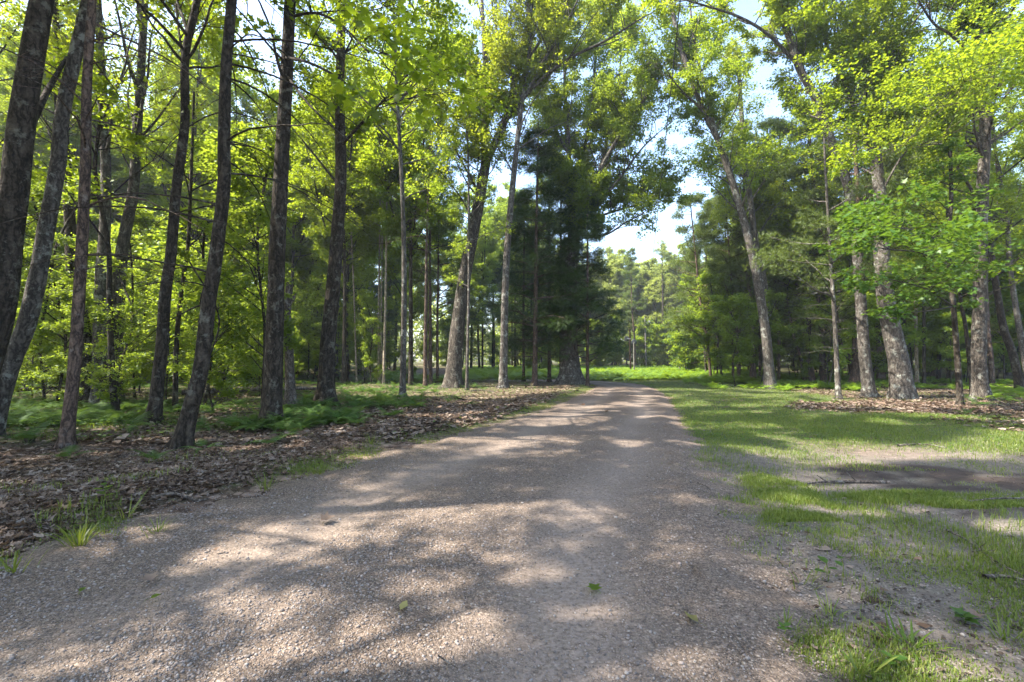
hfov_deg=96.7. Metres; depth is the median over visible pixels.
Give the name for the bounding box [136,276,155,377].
sapling
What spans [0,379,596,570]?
verge grass
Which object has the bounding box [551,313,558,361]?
sapling
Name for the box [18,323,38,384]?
sapling
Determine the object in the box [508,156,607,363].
hemlock tree
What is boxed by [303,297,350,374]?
sapling
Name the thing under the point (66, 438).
pine tree
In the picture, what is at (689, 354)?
sapling
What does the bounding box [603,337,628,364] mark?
sapling
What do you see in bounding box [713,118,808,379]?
pine tree
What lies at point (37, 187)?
sapling
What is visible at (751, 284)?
pine tree
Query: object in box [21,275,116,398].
sapling
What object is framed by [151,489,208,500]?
fallen branch
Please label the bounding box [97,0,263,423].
broadleaf tree
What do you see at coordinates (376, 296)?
hemlock tree
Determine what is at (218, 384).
sapling
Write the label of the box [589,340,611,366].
sapling
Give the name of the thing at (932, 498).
grass
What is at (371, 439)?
grass tuft
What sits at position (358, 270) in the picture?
broadleaf tree
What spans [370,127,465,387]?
pine tree
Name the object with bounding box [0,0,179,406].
broadleaf tree
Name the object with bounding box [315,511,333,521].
fallen leaf
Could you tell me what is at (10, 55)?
broadleaf tree
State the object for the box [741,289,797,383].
sapling
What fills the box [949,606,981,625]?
seedling
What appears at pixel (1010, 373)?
broadleaf tree
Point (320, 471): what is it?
grass tuft
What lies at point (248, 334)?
sapling
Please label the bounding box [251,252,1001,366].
wood
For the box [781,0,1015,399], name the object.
broadleaf tree
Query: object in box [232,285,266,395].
sapling
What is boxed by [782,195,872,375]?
pine tree
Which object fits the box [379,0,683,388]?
broadleaf tree
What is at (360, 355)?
sapling
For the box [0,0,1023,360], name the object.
sky
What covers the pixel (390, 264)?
broadleaf tree
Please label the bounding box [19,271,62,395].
sapling
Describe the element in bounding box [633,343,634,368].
dish post
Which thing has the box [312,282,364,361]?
sapling
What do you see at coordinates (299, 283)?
broadleaf tree
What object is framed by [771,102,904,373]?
pine tree
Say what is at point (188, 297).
sapling
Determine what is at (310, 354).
sapling
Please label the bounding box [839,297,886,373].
sapling
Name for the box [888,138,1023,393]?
broadleaf tree
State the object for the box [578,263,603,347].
broadleaf tree
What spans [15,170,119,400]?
sapling
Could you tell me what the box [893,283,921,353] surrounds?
sapling
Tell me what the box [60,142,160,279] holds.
broadleaf tree
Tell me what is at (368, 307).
sapling
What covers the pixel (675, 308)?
sapling
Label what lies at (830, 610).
grass tuft
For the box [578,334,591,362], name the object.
sapling
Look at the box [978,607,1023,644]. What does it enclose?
grass tuft
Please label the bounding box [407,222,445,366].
broadleaf tree
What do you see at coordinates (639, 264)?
broadleaf tree
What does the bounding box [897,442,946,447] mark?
fallen branch
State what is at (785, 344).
sapling
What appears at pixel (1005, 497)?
fallen branch
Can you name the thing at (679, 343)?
sapling
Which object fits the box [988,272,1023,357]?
sapling
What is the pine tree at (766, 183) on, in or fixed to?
on the ground at (920, 478)
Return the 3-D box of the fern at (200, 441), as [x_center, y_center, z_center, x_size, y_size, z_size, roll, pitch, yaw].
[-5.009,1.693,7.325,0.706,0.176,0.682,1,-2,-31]
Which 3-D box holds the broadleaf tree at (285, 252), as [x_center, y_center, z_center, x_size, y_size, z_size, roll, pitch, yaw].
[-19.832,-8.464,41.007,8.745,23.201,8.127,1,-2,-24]
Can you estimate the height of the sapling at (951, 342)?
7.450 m
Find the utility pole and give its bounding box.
[639,317,649,364]
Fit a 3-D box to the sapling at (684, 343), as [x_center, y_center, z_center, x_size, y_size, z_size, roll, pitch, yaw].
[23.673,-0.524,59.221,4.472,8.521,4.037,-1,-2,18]
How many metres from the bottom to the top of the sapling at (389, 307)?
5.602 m
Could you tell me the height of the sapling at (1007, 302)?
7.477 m
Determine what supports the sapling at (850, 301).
on the ground at (920, 478)
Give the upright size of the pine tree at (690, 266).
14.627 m
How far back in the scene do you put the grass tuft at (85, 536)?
3.52 m
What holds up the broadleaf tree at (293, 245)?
on the ground at (920, 478)
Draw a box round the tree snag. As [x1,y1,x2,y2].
[283,283,298,404]
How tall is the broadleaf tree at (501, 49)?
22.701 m
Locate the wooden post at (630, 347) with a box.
[629,329,631,368]
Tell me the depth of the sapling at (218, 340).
26.20 m
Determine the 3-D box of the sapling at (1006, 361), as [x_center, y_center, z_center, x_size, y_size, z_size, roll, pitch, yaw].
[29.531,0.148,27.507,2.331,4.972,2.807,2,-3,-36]
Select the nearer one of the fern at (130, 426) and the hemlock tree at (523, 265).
the fern at (130, 426)
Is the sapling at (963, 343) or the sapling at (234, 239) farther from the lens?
the sapling at (963, 343)
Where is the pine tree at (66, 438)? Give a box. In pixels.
[0,0,295,448]
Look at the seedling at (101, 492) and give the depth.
4.36 m
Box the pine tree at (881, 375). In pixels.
[813,127,919,380]
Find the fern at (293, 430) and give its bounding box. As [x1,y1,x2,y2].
[269,427,301,435]
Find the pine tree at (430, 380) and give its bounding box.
[366,120,466,384]
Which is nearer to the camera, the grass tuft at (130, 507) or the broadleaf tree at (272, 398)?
the grass tuft at (130, 507)
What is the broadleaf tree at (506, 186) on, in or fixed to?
on the ground at (920, 478)
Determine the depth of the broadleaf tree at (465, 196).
21.68 m
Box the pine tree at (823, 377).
[763,118,867,381]
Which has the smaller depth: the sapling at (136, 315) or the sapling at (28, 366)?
the sapling at (28, 366)
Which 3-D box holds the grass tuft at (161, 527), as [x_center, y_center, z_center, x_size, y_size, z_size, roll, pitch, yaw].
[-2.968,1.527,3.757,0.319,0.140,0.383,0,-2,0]
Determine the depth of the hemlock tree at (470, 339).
50.13 m
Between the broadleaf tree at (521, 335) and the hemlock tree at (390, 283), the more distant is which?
the broadleaf tree at (521, 335)
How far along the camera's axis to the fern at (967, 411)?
11.85 m
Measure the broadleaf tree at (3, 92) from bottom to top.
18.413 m
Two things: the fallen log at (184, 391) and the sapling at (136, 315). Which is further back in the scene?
the sapling at (136, 315)
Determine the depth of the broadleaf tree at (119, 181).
29.17 m
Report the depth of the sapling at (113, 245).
19.39 m
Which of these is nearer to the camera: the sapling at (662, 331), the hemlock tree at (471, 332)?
the hemlock tree at (471, 332)
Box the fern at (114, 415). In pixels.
[85,412,138,424]
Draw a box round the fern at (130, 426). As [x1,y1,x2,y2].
[101,411,161,431]
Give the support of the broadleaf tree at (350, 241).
on the ground at (920, 478)
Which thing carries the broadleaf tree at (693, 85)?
on the ground at (920, 478)
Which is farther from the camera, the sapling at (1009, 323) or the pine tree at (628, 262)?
the pine tree at (628, 262)
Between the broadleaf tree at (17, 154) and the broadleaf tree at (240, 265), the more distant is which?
the broadleaf tree at (240, 265)
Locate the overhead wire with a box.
[645,0,680,317]
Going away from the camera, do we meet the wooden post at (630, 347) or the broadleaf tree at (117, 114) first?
the broadleaf tree at (117, 114)
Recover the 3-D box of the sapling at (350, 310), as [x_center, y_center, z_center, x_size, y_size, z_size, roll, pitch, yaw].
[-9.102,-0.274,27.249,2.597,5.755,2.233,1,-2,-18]
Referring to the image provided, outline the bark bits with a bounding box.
[107,433,1023,681]
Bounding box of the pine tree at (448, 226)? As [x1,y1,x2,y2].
[395,207,488,382]
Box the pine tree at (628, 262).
[616,246,647,364]
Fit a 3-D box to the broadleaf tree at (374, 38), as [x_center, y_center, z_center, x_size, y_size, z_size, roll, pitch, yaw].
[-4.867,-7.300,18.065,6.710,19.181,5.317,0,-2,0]
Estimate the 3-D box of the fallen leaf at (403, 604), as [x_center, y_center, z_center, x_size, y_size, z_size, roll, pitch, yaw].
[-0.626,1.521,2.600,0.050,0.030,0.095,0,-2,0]
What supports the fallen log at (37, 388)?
on the ground at (920, 478)
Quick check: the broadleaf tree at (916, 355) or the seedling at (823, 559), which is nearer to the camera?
the seedling at (823, 559)
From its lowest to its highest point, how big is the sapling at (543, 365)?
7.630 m
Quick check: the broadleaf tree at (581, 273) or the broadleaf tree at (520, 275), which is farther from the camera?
the broadleaf tree at (581, 273)
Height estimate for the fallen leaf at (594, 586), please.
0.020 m
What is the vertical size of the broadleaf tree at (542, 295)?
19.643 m
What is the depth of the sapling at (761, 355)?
31.86 m
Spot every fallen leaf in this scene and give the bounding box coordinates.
[140,570,157,582]
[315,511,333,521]
[397,600,407,612]
[587,583,601,591]
[685,612,706,626]
[962,605,985,618]
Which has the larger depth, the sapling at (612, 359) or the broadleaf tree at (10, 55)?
the sapling at (612, 359)
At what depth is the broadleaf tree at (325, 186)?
24.45 m
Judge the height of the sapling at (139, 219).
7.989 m
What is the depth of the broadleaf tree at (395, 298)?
53.24 m
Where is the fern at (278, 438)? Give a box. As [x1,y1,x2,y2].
[242,433,299,446]
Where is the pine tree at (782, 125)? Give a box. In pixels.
[740,115,842,380]
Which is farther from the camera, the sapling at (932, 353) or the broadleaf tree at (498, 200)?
the broadleaf tree at (498, 200)
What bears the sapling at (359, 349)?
on the ground at (920, 478)
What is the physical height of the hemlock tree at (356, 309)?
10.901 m
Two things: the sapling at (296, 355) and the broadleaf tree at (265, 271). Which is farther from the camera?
the broadleaf tree at (265, 271)
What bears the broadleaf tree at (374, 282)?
on the ground at (920, 478)
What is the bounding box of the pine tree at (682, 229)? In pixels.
[656,190,743,375]
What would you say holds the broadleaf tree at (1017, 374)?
on the ground at (920, 478)
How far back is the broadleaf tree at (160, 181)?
26.18 m
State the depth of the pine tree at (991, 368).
23.38 m
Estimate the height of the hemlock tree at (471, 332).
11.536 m
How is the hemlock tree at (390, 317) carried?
on the ground at (920, 478)
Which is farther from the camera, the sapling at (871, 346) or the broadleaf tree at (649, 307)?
the broadleaf tree at (649, 307)
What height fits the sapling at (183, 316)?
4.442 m
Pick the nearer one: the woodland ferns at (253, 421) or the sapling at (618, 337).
the woodland ferns at (253, 421)
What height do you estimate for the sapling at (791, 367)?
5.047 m
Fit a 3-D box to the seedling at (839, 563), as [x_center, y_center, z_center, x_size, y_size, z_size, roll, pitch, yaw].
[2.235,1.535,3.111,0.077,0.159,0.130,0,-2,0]
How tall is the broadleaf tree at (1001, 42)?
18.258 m
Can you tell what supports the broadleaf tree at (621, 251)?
on the ground at (920, 478)
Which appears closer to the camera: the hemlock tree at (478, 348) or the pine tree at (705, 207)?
the pine tree at (705, 207)
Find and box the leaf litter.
[0,381,1023,647]
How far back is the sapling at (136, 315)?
21.32 m
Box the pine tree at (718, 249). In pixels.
[701,186,789,375]
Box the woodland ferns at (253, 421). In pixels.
[6,372,483,432]
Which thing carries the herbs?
on the ground at (920, 478)
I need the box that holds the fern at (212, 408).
[200,406,235,414]
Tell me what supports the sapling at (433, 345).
on the ground at (920, 478)
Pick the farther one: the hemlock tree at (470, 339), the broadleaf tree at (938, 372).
the hemlock tree at (470, 339)
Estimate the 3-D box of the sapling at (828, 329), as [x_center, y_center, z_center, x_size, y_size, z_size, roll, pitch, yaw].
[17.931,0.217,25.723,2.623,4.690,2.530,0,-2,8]
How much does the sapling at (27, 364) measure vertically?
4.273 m
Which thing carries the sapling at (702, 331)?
on the ground at (920, 478)
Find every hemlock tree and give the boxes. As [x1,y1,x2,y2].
[339,277,374,373]
[365,280,400,364]
[369,284,397,364]
[370,262,418,371]
[372,312,400,368]
[440,269,486,363]
[441,288,496,368]
[447,250,500,367]
[469,267,518,366]
[473,119,599,385]
[486,187,556,381]
[497,140,582,381]
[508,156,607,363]
[527,167,634,361]
[536,211,632,385]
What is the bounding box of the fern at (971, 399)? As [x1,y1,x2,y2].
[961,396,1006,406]
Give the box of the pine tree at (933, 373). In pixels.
[918,265,935,375]
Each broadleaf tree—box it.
[0,0,55,139]
[0,0,66,373]
[0,0,79,224]
[0,0,86,436]
[0,0,132,264]
[0,0,152,404]
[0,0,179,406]
[0,30,92,280]
[0,39,202,410]
[0,43,52,373]
[0,55,99,289]
[48,0,251,403]
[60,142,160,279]
[73,120,172,376]
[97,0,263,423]
[98,102,201,377]
[106,0,263,379]
[109,67,296,411]
[121,101,171,373]
[154,63,267,287]
[191,66,300,376]
[199,176,266,370]
[210,0,490,420]
[243,0,517,405]
[252,86,332,314]
[260,181,289,275]
[265,183,294,272]
[285,213,314,374]
[286,199,342,376]
[287,38,403,384]
[287,56,367,377]
[289,109,395,380]
[300,0,468,396]
[301,109,384,295]
[310,141,389,312]
[341,198,395,372]
[345,157,365,381]
[348,7,472,385]
[356,147,409,382]
[358,86,454,376]
[358,138,399,382]
[365,198,421,369]
[367,117,404,384]
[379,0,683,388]
[384,254,422,340]
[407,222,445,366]
[420,181,471,325]
[431,72,516,389]
[441,186,513,367]
[443,263,470,366]
[451,204,502,368]
[452,0,596,388]
[472,181,516,366]
[486,179,543,366]
[487,188,522,329]
[495,231,529,366]
[508,295,529,364]
[512,188,562,364]
[521,0,709,384]
[532,246,556,363]
[555,241,592,355]
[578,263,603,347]
[593,253,638,364]
[599,245,641,363]
[622,263,644,362]
[628,273,655,352]
[628,305,643,365]
[629,0,821,388]
[631,260,644,358]
[635,257,677,356]
[640,0,914,396]
[651,239,684,363]
[659,241,702,314]
[673,27,806,380]
[727,162,795,263]
[778,0,1023,400]
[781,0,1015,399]
[812,137,1023,404]
[821,35,1007,349]
[865,133,996,383]
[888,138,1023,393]
[890,126,956,382]
[910,148,992,379]
[915,0,1023,372]
[916,2,1023,391]
[961,122,1023,375]
[989,84,1023,237]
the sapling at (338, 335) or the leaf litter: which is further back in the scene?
the sapling at (338, 335)
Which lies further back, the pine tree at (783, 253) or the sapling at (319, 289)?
the sapling at (319, 289)
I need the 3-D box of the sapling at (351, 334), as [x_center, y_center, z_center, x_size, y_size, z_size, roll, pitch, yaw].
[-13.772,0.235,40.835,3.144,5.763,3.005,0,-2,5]
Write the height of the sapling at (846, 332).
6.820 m
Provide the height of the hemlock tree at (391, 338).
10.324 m
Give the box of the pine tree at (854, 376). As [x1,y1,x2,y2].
[806,64,927,383]
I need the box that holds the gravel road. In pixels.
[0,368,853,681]
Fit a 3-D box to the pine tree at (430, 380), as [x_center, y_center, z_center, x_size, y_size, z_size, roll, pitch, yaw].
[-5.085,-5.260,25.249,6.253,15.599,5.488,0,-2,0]
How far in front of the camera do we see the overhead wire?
15.18 m
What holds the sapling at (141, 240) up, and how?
on the ground at (920, 478)
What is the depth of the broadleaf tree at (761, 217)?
42.98 m
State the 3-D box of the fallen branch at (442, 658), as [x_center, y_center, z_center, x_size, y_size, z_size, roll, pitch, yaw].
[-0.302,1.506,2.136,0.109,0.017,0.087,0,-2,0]
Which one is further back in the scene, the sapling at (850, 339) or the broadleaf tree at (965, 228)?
the sapling at (850, 339)
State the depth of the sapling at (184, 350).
17.99 m
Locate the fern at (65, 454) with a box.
[39,445,96,459]
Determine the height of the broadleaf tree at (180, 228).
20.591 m
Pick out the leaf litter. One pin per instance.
(16, 505)
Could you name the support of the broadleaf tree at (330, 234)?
on the ground at (920, 478)
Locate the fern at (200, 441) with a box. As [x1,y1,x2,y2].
[179,438,224,452]
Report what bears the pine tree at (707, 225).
on the ground at (920, 478)
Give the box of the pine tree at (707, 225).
[679,192,780,375]
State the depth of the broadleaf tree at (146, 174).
33.85 m
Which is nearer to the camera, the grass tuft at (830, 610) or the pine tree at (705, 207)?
the grass tuft at (830, 610)
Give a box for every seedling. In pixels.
[94,482,114,504]
[777,622,792,633]
[814,556,837,579]
[835,555,844,575]
[879,650,907,666]
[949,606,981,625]
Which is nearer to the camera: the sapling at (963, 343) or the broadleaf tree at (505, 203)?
the sapling at (963, 343)
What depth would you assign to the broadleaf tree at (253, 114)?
32.81 m
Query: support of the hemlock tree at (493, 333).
on the ground at (920, 478)
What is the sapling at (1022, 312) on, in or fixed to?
on the ground at (920, 478)
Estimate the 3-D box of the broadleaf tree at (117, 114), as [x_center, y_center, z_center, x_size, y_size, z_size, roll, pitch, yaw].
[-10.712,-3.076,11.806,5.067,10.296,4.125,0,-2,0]
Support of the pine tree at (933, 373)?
on the ground at (920, 478)
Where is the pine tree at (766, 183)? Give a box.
[728,116,849,379]
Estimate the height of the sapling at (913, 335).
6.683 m
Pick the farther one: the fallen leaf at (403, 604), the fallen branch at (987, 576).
the fallen branch at (987, 576)
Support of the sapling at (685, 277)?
on the ground at (920, 478)
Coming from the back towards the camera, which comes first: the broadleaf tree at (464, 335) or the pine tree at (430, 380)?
the broadleaf tree at (464, 335)
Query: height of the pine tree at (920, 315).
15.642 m
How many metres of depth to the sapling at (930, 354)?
33.31 m
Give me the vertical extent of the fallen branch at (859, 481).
0.146 m
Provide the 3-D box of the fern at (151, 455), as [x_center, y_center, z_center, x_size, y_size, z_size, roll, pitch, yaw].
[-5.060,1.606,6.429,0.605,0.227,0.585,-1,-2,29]
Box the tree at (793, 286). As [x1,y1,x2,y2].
[730,94,865,380]
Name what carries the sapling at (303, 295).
on the ground at (920, 478)
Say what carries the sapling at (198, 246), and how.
on the ground at (920, 478)
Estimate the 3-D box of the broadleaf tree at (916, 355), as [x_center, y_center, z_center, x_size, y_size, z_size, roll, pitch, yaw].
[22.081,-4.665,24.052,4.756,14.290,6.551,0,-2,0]
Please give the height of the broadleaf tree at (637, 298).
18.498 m
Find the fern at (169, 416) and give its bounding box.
[147,413,178,421]
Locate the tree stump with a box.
[22,433,35,442]
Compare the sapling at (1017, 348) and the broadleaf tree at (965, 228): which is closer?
the broadleaf tree at (965, 228)
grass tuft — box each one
[0,544,47,572]
[34,512,101,548]
[116,489,148,519]
[138,516,176,537]
[254,470,278,491]
[307,462,329,474]
[363,431,384,443]
[771,605,812,635]
[783,569,818,589]
[812,587,849,616]
[831,641,898,678]
[862,606,962,673]
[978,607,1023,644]
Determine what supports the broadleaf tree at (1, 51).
on the ground at (920, 478)
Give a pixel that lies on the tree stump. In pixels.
(25, 440)
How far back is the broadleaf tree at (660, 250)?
65.96 m
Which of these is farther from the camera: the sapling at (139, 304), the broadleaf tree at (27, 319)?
the sapling at (139, 304)
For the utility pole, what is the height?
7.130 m
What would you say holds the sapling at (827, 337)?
on the ground at (920, 478)
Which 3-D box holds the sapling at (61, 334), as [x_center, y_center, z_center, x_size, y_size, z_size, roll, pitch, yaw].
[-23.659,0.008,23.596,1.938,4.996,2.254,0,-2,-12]
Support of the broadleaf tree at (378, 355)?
on the ground at (920, 478)
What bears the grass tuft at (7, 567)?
on the ground at (920, 478)
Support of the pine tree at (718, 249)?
on the ground at (920, 478)
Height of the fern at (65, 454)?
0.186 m
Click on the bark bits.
(909, 643)
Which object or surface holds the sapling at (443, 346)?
on the ground at (920, 478)
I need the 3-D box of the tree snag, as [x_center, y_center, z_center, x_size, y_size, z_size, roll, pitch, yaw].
[-6.947,0.151,14.376,0.673,4.005,0.654,0,-2,0]
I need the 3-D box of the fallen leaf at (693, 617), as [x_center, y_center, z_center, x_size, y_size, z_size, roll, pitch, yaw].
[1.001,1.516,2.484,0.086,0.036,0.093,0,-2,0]
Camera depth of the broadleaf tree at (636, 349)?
81.55 m
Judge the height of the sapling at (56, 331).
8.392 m
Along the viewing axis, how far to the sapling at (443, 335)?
73.82 m
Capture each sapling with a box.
[12,175,96,399]
[12,306,58,396]
[12,306,63,386]
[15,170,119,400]
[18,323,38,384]
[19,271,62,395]
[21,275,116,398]
[35,295,68,385]
[39,253,68,383]
[45,243,137,356]
[80,256,180,409]
[86,198,188,396]
[123,249,174,392]
[123,299,172,375]
[124,232,197,399]
[124,273,154,363]
[125,275,149,382]
[134,119,269,404]
[134,226,198,380]
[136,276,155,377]
[146,249,225,369]
[164,237,266,413]
[168,294,223,373]
[173,227,268,386]
[173,291,231,397]
[188,118,306,404]
[191,289,251,376]
[208,245,284,383]
[223,327,241,379]
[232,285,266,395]
[236,282,284,388]
[253,282,309,372]
[260,311,304,384]
[262,250,324,366]
[286,261,323,379]
[291,266,342,380]
[294,306,310,367]
[301,287,342,378]
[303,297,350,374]
[308,273,362,379]
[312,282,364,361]
[339,288,376,382]
[348,294,375,372]
[348,313,368,373]
[349,330,364,376]
[350,294,391,383]
[362,298,396,372]
[392,264,435,382]
[415,323,439,367]
[432,322,448,364]
[439,318,450,366]
[487,338,499,365]
[495,333,509,362]
[518,308,553,369]
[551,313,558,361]
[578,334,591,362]
[583,319,602,364]
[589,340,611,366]
[602,314,624,365]
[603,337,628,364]
[613,316,625,364]
[631,316,658,365]
[646,323,664,365]
[648,343,665,364]
[653,318,681,365]
[657,305,679,365]
[657,343,676,362]
[662,320,703,364]
[669,330,700,370]
[676,273,727,371]
[678,270,752,374]
[680,305,696,358]
[688,286,747,374]
[691,269,734,375]
[697,360,704,368]
[708,292,759,385]
[713,286,758,367]
[737,262,781,369]
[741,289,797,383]
[748,325,781,371]
[769,308,798,367]
[769,314,796,374]
[781,315,814,375]
[782,267,831,369]
[786,344,816,371]
[788,308,828,381]
[797,239,876,383]
[804,306,853,381]
[811,292,853,369]
[827,301,875,356]
[828,290,853,377]
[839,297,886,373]
[851,257,932,373]
[868,257,943,373]
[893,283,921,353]
[896,257,971,378]
[913,316,947,371]
[918,301,950,376]
[918,339,945,376]
[927,311,971,382]
[928,281,1015,383]
[936,293,969,377]
[944,307,999,379]
[959,275,1023,372]
[961,245,1023,380]
[987,305,1017,377]
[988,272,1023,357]
[996,257,1022,378]
[1007,259,1023,334]
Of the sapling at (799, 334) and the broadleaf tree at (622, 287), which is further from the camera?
the broadleaf tree at (622, 287)
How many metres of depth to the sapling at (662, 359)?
61.95 m
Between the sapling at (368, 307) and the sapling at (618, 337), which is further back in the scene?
the sapling at (618, 337)
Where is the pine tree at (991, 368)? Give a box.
[917,84,1023,385]
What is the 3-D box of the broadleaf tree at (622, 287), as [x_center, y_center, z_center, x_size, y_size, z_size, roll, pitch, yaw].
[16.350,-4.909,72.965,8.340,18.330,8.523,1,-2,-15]
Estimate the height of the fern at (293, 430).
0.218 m
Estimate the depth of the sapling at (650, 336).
60.70 m
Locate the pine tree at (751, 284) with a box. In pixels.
[717,133,826,377]
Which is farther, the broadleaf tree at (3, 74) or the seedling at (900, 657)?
the broadleaf tree at (3, 74)
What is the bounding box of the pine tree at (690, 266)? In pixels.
[672,217,730,369]
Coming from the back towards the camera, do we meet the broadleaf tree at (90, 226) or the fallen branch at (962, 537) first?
the broadleaf tree at (90, 226)
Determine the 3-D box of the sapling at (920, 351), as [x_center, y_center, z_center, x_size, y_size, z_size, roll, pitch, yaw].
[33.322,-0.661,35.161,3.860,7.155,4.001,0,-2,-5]
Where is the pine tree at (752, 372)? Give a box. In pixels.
[708,117,805,382]
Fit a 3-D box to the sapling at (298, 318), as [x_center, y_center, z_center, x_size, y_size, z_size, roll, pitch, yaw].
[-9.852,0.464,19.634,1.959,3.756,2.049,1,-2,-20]
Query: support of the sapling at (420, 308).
on the ground at (920, 478)
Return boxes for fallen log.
[17,386,64,391]
[182,386,306,394]
[210,387,316,393]
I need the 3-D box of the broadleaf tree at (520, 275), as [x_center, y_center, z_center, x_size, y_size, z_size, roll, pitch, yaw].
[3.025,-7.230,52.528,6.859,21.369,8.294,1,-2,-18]
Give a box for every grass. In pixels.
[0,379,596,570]
[590,378,1023,681]
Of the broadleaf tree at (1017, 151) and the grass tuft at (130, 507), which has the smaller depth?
the grass tuft at (130, 507)
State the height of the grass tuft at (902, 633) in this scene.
0.152 m
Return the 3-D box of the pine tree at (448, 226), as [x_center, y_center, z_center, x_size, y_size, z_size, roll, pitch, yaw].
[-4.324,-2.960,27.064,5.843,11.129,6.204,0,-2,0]
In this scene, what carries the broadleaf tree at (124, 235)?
on the ground at (920, 478)
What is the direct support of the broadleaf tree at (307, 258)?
on the ground at (920, 478)
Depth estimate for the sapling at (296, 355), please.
24.93 m
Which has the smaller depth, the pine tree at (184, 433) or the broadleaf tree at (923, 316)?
the pine tree at (184, 433)
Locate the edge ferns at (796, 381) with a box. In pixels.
[682,371,1023,401]
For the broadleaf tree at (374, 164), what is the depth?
23.84 m
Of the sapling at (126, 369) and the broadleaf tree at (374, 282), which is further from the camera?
the broadleaf tree at (374, 282)
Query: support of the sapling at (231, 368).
on the ground at (920, 478)
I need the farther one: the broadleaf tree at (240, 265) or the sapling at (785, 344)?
the broadleaf tree at (240, 265)
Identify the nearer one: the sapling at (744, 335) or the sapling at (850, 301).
the sapling at (850, 301)
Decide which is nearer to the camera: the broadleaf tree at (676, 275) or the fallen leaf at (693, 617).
the fallen leaf at (693, 617)
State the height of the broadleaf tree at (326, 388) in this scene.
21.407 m
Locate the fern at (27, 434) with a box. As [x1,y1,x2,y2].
[1,420,58,444]
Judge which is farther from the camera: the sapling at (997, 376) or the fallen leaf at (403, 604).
the sapling at (997, 376)
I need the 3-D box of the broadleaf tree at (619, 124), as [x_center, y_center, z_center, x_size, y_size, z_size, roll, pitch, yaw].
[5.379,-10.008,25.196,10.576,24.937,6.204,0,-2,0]
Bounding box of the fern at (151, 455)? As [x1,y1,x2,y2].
[128,449,178,461]
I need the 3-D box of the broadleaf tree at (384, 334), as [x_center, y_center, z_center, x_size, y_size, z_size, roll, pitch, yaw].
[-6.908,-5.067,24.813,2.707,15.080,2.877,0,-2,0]
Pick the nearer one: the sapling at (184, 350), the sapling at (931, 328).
the sapling at (184, 350)
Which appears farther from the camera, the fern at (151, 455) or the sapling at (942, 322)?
the sapling at (942, 322)
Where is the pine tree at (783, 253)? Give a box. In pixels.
[739,133,911,399]
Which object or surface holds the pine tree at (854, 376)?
on the ground at (920, 478)
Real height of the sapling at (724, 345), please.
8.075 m
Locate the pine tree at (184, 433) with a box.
[0,0,430,449]
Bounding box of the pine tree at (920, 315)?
[846,216,963,347]
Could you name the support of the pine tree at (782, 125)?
on the ground at (920, 478)
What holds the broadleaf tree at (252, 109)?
on the ground at (920, 478)
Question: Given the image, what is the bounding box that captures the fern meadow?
[367,365,780,382]
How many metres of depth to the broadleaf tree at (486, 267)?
46.21 m
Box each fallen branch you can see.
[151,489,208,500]
[437,654,457,668]
[807,472,889,483]
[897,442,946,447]
[946,529,1023,581]
[968,492,1023,501]
[982,571,1023,580]
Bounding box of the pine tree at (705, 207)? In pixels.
[673,195,747,373]
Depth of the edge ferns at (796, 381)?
22.90 m
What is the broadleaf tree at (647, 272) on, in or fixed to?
on the ground at (920, 478)
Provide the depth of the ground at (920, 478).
5.46 m
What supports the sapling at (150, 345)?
on the ground at (920, 478)
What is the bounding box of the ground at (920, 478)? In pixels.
[0,360,1023,681]
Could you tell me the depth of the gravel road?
3.06 m
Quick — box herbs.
[6,373,1023,457]
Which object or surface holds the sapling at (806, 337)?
on the ground at (920, 478)
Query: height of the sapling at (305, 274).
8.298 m
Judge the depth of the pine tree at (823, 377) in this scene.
26.26 m
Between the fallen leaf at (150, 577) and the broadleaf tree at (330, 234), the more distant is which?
the broadleaf tree at (330, 234)
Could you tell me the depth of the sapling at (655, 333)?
65.20 m
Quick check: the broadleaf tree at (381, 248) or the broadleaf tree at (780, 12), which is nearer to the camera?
the broadleaf tree at (780, 12)
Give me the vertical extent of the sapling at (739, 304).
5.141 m
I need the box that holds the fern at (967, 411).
[955,408,973,414]
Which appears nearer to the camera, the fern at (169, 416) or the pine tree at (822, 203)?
the fern at (169, 416)
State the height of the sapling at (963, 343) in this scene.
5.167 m
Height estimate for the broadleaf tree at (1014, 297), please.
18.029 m
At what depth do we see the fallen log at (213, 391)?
17.13 m
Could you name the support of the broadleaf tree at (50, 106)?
on the ground at (920, 478)
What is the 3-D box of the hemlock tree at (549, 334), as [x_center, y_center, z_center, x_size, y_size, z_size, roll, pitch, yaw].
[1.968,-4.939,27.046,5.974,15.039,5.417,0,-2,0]
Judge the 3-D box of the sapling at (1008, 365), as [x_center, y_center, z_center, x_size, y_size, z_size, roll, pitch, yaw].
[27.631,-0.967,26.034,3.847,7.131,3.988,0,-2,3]
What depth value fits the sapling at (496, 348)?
68.28 m
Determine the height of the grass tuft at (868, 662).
0.106 m
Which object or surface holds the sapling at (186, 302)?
on the ground at (920, 478)
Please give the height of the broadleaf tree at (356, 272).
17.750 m
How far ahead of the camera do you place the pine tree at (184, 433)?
7.97 m
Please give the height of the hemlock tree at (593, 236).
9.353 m
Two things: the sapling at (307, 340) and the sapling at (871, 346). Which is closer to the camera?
the sapling at (871, 346)
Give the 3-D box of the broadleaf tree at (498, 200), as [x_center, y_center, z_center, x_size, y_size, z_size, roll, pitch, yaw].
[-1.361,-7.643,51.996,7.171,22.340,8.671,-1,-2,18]
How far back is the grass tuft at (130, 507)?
4.25 m
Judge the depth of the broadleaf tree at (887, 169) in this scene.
24.76 m

